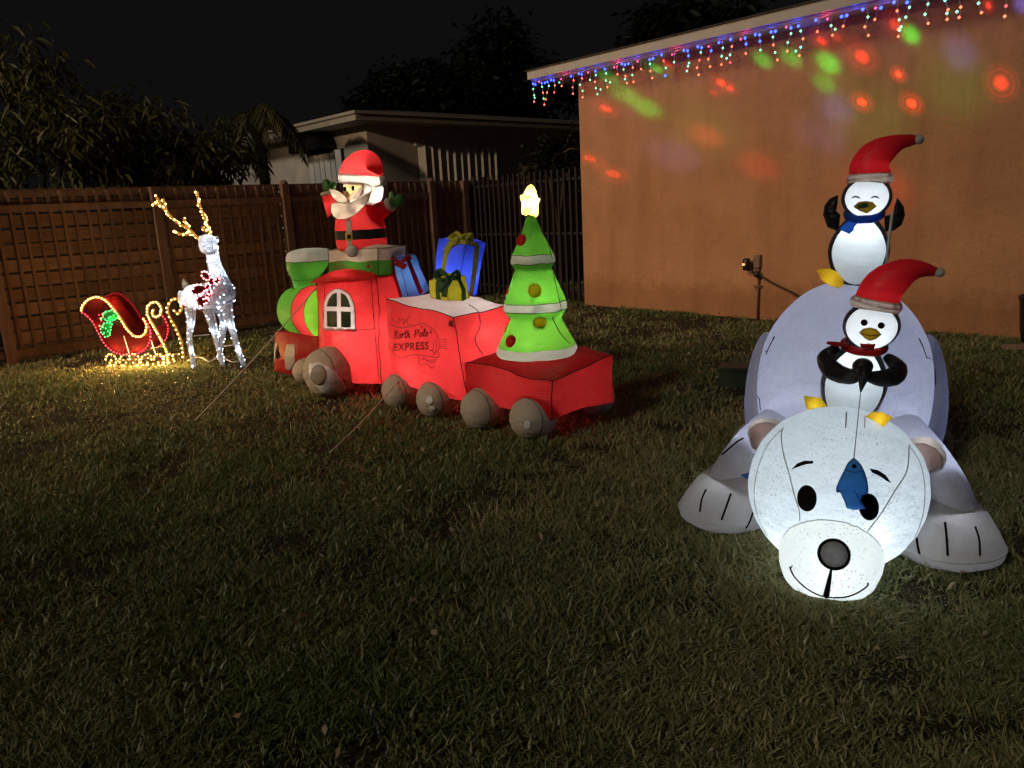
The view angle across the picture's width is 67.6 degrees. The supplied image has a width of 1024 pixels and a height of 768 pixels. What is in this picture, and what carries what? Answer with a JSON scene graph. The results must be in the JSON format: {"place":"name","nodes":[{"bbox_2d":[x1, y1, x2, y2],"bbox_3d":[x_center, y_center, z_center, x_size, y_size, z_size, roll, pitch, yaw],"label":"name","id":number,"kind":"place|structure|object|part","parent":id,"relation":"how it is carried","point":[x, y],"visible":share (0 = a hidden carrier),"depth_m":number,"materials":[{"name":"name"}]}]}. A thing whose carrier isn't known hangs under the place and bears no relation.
{"place":"outdoors","nodes":[
{"label":"outdoors","id":0,"kind":"place"},
{"bbox_2d":[0,0,811,230],"label":"sky","id":1,"kind":"structure","parent":0,"point":[227,58],"materials":[{"name":"black"}]},
{"bbox_2d":[0,235,1023,767],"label":"ground","id":2,"kind":"structure","parent":0,"point":[358,559],"depth_m":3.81,"materials":[{"name":"plant"}]},
{"bbox_2d":[0,17,158,226],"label":"mango tree","id":3,"kind":"object","parent":2,"relation":"on","point":[22,145],"visible":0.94,"depth_m":10.58,"materials":[{"name":"green plant"}]},
{"bbox_2d":[80,292,184,366],"bbox_3d":[-3.935,-0.575,8.008,0.934,0.756,0.404,-2,13,5],"label":"lighted sleigh","id":4,"kind":"object","parent":2,"relation":"on","point":[121,324],"visible":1,"depth_m":7.89,"materials":[{"name":"red"}]},
{"bbox_2d":[47,80,275,304],"bbox_3d":[-5.483,-2.845,12.114,3.135,3.665,2.522,-3,13,0],"label":"mango tree","id":5,"kind":"object","parent":2,"relation":"on","point":[184,162],"visible":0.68,"depth_m":11.83,"materials":[{"name":"green plant"}]},
{"bbox_2d":[152,191,245,367],"bbox_3d":[-3.060,-0.991,7.510,0.710,1.719,0.530,2,14,21],"label":"lighted reindeer","id":6,"kind":"object","parent":2,"relation":"on","point":[216,293],"visible":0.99,"depth_m":7.50,"materials":[{"name":"white plastic"}]},
{"bbox_2d":[187,357,245,362],"bbox_3d":[-2.990,-0.253,7.799,0.640,0.011,0.253,2,14,21],"label":"extension cord","id":7,"kind":"object","parent":2,"relation":"on","point":[214,359],"visible":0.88,"depth_m":7.74,"materials":[{"name":"white plastic"}]},
{"bbox_2d":[205,103,309,183],"bbox_3d":[-4.422,-3.205,13.860,1.991,3.480,2.057,-3,13,0],"label":"palm tree","id":8,"kind":"object","parent":2,"relation":"on","point":[274,119],"visible":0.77,"depth_m":13.18,"materials":[{"name":"green plant"}]},
{"bbox_2d":[0,178,583,365],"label":"wooden fence","id":9,"kind":"object","parent":2,"relation":"on","point":[246,223],"visible":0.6,"depth_m":9.52,"materials":[{"name":"brown wood"}]},
{"bbox_2d":[190,110,580,274],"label":"neighbour house","id":10,"kind":"structure","parent":2,"relation":"on","point":[403,146],"depth_m":16.05,"materials":[{"name":"white"}]},
{"bbox_2d":[308,148,344,182],"bbox_3d":[-3.888,-4.387,16.107,0.119,0.989,1.352,-15,17,-41],"label":"window","id":11,"kind":"structure","parent":10,"relation":"in","point":[323,165],"depth_m":15.99,"materials":[{"name":"white glass"}]},
{"bbox_2d":[414,142,499,187],"bbox_3d":[-1.105,-4.521,16.468,2.303,1.251,0.156,-15,17,-41],"label":"window","id":12,"kind":"structure","parent":10,"relation":"in","point":[437,161],"depth_m":16.31,"materials":[{"name":"white glass"}]},
{"bbox_2d":[338,44,509,115],"bbox_3d":[-2.921,-7.891,26.246,5.896,6.890,3.431,-3,13,0],"label":"background tree","id":13,"kind":"object","parent":2,"relation":"on","point":[401,91],"visible":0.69,"depth_m":25.30,"materials":[{"name":"green plant"}]},
{"bbox_2d":[274,244,614,439],"bbox_3d":[-0.896,-0.477,5.876,3.710,1.198,0.945,8,17,39],"label":"inflatable train","id":14,"kind":"object","parent":2,"relation":"on","point":[350,323],"visible":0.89,"depth_m":5.31,"materials":[{"name":"red fabric"}]},
{"bbox_2d":[195,285,317,420],"bbox_3d":[-1.934,-0.259,5.856,1.092,0.882,0.008,-14,17,-39],"label":"tether rope","id":15,"kind":"object","parent":14,"relation":"attached to","point":[256,355],"visible":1,"depth_m":5.85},
{"bbox_3d":[-1.358,-0.570,5.953,0.483,0.346,0.049,10,18,44],"label":"window","id":16,"kind":"part","parent":14,"relation":"part of","materials":[{"name":"white fabric"}]},
{"bbox_2d":[320,150,404,256],"bbox_3d":[-1.128,-1.357,5.753,0.503,0.776,0.505,-10,15,-29],"label":"inflatable santa","id":17,"kind":"object","parent":14,"relation":"on","point":[359,210],"visible":1,"depth_m":5.68,"materials":[{"name":"red fabric"}]},
{"bbox_2d":[329,380,398,452],"bbox_3d":[-0.958,0.185,5.120,0.008,0.249,1.037,1,14,18],"label":"tether rope","id":18,"kind":"object","parent":14,"relation":"attached to","point":[363,419],"visible":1,"depth_m":5.05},
{"bbox_2d":[391,254,428,297],"bbox_3d":[-0.789,-0.815,5.747,0.236,0.375,0.255,10,18,44],"label":"gift box","id":19,"kind":"object","parent":14,"relation":"in","point":[409,277],"visible":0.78,"depth_m":5.67,"materials":[{"name":"blue fabric"}]},
{"bbox_2d":[429,268,469,300],"bbox_3d":[-0.438,-0.655,5.311,0.253,0.304,0.259,10,18,44],"label":"gift box","id":20,"kind":"object","parent":14,"relation":"in","point":[445,285],"visible":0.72,"depth_m":5.22,"materials":[{"name":"yellow fabric"}]},
{"bbox_2d":[433,231,486,295],"bbox_3d":[-0.397,-0.871,5.630,0.419,0.506,0.282,10,18,44],"label":"gift box","id":21,"kind":"object","parent":14,"relation":"in","point":[462,253],"visible":0.73,"depth_m":5.49,"materials":[{"name":"blue fabric"}]},
{"bbox_2d":[496,184,576,361],"bbox_3d":[0.140,-0.717,4.875,0.543,1.081,0.542,10,18,44],"label":"inflatable christmas tree","id":22,"kind":"object","parent":14,"relation":"on","point":[535,308],"visible":1,"depth_m":4.77,"materials":[{"name":"green fabric"}]},
{"bbox_2d":[0,312,1008,757],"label":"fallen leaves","id":23,"kind":"object","parent":2,"relation":"on","point":[434,632],"visible":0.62,"depth_m":2.67,"materials":[{"name":"brown plant"}]},
{"bbox_2d":[438,6,578,119],"bbox_3d":[-0.031,-9.107,27.626,6.330,8.345,4.045,-3,13,0],"label":"background tree","id":24,"kind":"object","parent":2,"relation":"on","point":[517,88],"visible":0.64,"depth_m":26.39,"materials":[{"name":"green plant"}]},
{"bbox_2d":[470,167,584,299],"bbox_3d":[0.234,-2.275,11.765,0.075,1.930,2.545,-14,17,-40],"label":"metal fence","id":25,"kind":"object","parent":2,"relation":"on","point":[548,233],"visible":0.67,"depth_m":11.73,"materials":[{"name":"black metal"}]},
{"bbox_2d":[515,122,580,283],"bbox_3d":[0.867,-3.216,13.912,1.580,2.934,1.142,-3,13,0],"label":"shrub","id":26,"kind":"object","parent":2,"relation":"on","point":[550,160],"visible":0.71,"depth_m":13.62,"materials":[{"name":"green plant"}]},
{"bbox_2d":[611,0,776,48],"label":"background tree","id":27,"kind":"object","parent":2,"relation":"on","point":[676,19],"visible":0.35,"depth_m":20.35,"materials":[{"name":"green plant"}]},
{"bbox_2d":[718,362,749,387],"bbox_3d":[1.733,-0.071,5.836,0.300,0.147,0.240,2,14,19],"label":"utility box","id":28,"kind":"object","parent":2,"relation":"on","point":[733,374],"visible":0.63,"depth_m":5.75,"materials":[{"name":"green plastic"}]},
{"bbox_2d":[525,0,1023,338],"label":"orange house","id":29,"kind":"structure","parent":2,"relation":"on","point":[696,189],"depth_m":8.19,"materials":[{"name":"paint"}]},
{"bbox_2d":[742,255,762,319],"bbox_3d":[2.787,-1.099,8.868,0.229,0.780,0.120,3,14,24],"label":"spotlight","id":30,"kind":"object","parent":29,"relation":"attached to","point":[757,263],"visible":0.98,"depth_m":8.79,"materials":[{"name":"black plastic"}]},
{"bbox_2d":[759,275,799,297],"bbox_3d":[2.845,-0.727,7.558,0.568,0.495,2.564,0,13,12],"label":"power cord","id":31,"kind":"object","parent":30,"relation":"attached to","point":[779,286],"visible":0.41,"depth_m":8.60,"materials":[{"name":"rubber"}]},
{"bbox_2d":[532,0,1007,104],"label":"icicle lights","id":32,"kind":"object","parent":29,"relation":"hanging from","point":[880,8],"visible":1,"depth_m":7.90,"materials":[{"name":"multicoloured plastic"}]},
{"bbox_2d":[678,284,1008,600],"bbox_3d":[1.511,0.047,3.572,1.256,0.952,2.374,3,14,24],"label":"inflatable polar bear","id":33,"kind":"object","parent":2,"relation":"on","point":[774,472],"visible":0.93,"depth_m":2.91},
{"bbox_2d":[816,134,923,287],"bbox_3d":[1.715,-0.817,3.686,0.440,0.718,0.273,3,14,24],"label":"inflatable penguin","id":34,"kind":"object","parent":33,"relation":"on","point":[859,249],"visible":0.97,"depth_m":3.63,"materials":[{"name":"black fabric"}]},
{"bbox_2d":[804,259,944,426],"bbox_3d":[1.430,-0.131,3.123,0.510,0.723,0.421,-15,17,-41],"label":"inflatable penguin","id":35,"kind":"object","parent":33,"relation":"on","point":[852,367],"visible":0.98,"depth_m":3.14,"materials":[{"name":"black fabric"}]},
{"bbox_2d":[836,392,867,509],"bbox_3d":[1.277,0.234,2.863,0.102,0.288,0.572,3,14,24],"label":"inflatable fish","id":36,"kind":"object","parent":35,"relation":"hanging from","point":[852,487],"visible":1,"depth_m":2.62},
{"bbox_2d":[1002,344,1023,349],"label":"plank","id":37,"kind":"object","parent":2,"relation":"on","point":[1013,346],"visible":1,"depth_m":6.40,"materials":[{"name":"brown wood"}]},
{"bbox_2d":[1018,294,1023,342],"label":"plant pot","id":38,"kind":"object","parent":2,"relation":"on","point":[1021,310],"visible":1,"depth_m":6.75,"materials":[{"name":"black plastic"}]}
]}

